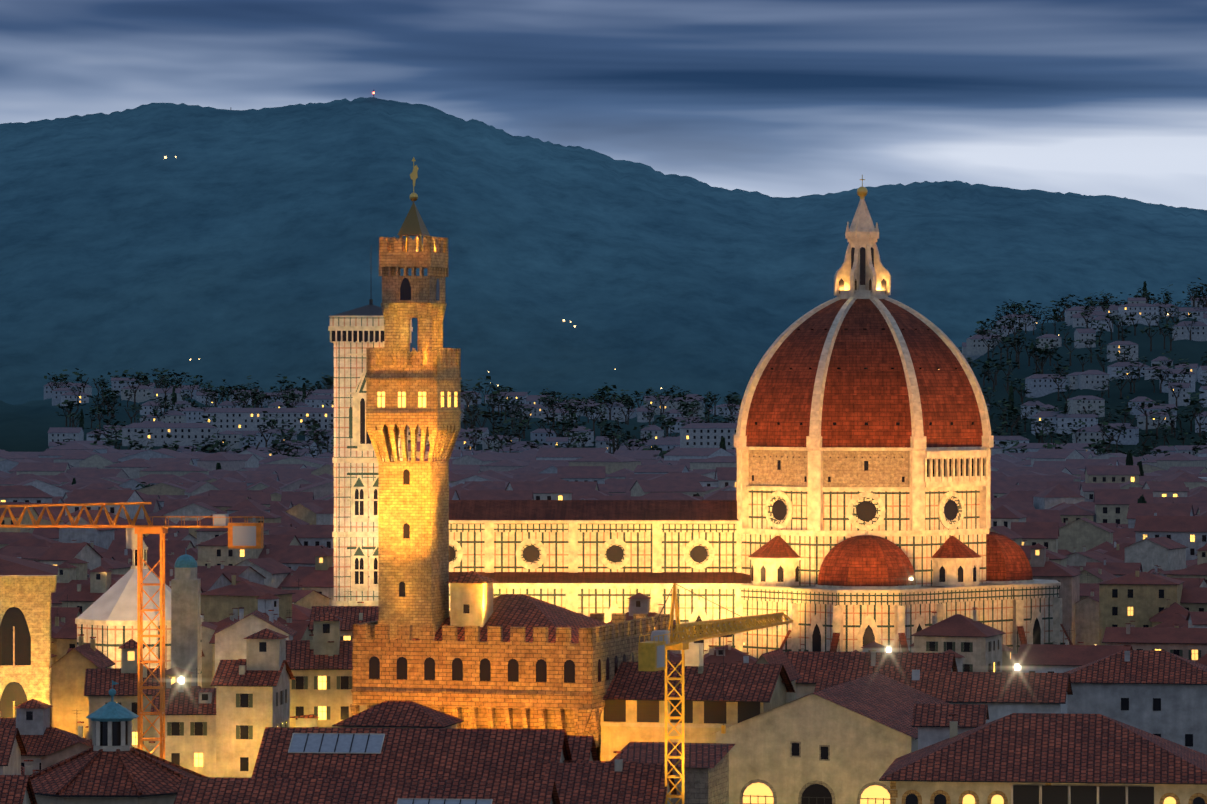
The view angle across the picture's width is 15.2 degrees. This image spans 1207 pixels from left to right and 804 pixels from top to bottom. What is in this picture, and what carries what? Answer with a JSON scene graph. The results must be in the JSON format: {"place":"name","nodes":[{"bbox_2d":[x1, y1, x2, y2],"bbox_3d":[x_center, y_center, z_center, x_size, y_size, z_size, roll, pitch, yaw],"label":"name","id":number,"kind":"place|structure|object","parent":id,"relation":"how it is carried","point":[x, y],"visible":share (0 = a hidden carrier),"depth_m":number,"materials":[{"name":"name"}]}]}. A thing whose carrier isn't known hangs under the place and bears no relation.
{"place":"outdoors","nodes":[
{"label":"outdoors","id":0,"kind":"place"},
{"bbox_2d":[0,97,1206,456],"bbox_3d":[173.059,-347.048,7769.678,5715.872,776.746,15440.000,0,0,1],"label":"mountain","id":1,"kind":"structure","parent":0,"point":[230,247],"depth_m":7054.12,"materials":[{"name":"green plant"}]},
{"bbox_2d":[0,502,263,758],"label":"crane","id":2,"kind":"object","parent":1,"relation":"on","point":[247,535],"visible":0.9,"depth_m":463.81,"materials":[{"name":"orange metal"}]},
{"bbox_2d":[48,591,377,777],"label":"houses","id":3,"kind":"structure","parent":1,"relation":"on","point":[270,671],"depth_m":583.85,"materials":[{"name":"paint"}]},
{"bbox_2d":[328,299,412,605],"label":"campanile","id":4,"kind":"structure","parent":1,"relation":"on","point":[355,333],"depth_m":932.67,"materials":[{"name":"stone"}]},
{"bbox_2d":[350,157,669,760],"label":"palace with tower","id":5,"kind":"structure","parent":1,"relation":"on","point":[477,656],"depth_m":502.80,"materials":[{"name":"stone"}]},
{"bbox_2d":[0,645,1206,803],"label":"city buildings","id":6,"kind":"structure","parent":1,"relation":"on","point":[875,727],"depth_m":441.94,"materials":[{"name":"tile"}]},
{"bbox_2d":[179,578,1019,682],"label":"street lights","id":7,"kind":"object","parent":6,"relation":"on","point":[1017,667],"visible":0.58,"depth_m":591.49},
{"bbox_2d":[0,442,1206,774],"bbox_3d":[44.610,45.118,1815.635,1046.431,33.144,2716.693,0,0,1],"label":"town","id":8,"kind":"object","parent":1,"relation":"on","point":[1106,550],"visible":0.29,"depth_m":1350.15,"materials":[{"name":"tile"}]},
{"bbox_2d":[0,477,1206,726],"bbox_3d":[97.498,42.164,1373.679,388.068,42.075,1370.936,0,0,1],"label":"historic buildings","id":9,"kind":"structure","parent":1,"relation":"on","point":[108,619],"depth_m":752.52,"materials":[{"name":"stone"}]},
{"bbox_2d":[44,296,1206,457],"bbox_3d":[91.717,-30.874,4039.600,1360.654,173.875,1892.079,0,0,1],"label":"hillside houses","id":10,"kind":"structure","parent":1,"relation":"on","point":[232,423],"depth_m":3646.65,"materials":[{"name":"tile"}]},
{"bbox_2d":[44,90,1206,512],"bbox_3d":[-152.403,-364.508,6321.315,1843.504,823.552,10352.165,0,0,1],"label":"tree foliage","id":11,"kind":"object","parent":1,"relation":"on","point":[552,400],"visible":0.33,"depth_m":3772.60,"materials":[{"name":"green plant"}]},
{"bbox_2d":[164,92,1168,644],"bbox_3d":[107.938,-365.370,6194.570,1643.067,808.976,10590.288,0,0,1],"label":"distant lights","id":12,"kind":"object","parent":1,"relation":"on","point":[574,326],"visible":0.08,"depth_m":5995.05},
{"bbox_2d":[638,583,792,803],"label":"crane","id":13,"kind":"object","parent":1,"relation":"on","point":[652,654],"visible":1,"depth_m":425.18,"materials":[{"name":"yellow metal"}]},
{"bbox_2d":[449,175,1072,658],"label":"cathedral","id":14,"kind":"structure","parent":1,"relation":"on","point":[863,441],"depth_m":987.54,"materials":[{"name":"stone"}]},
{"bbox_2d":[0,0,1206,209],"label":"sky","id":15,"kind":"structure","parent":0,"point":[772,98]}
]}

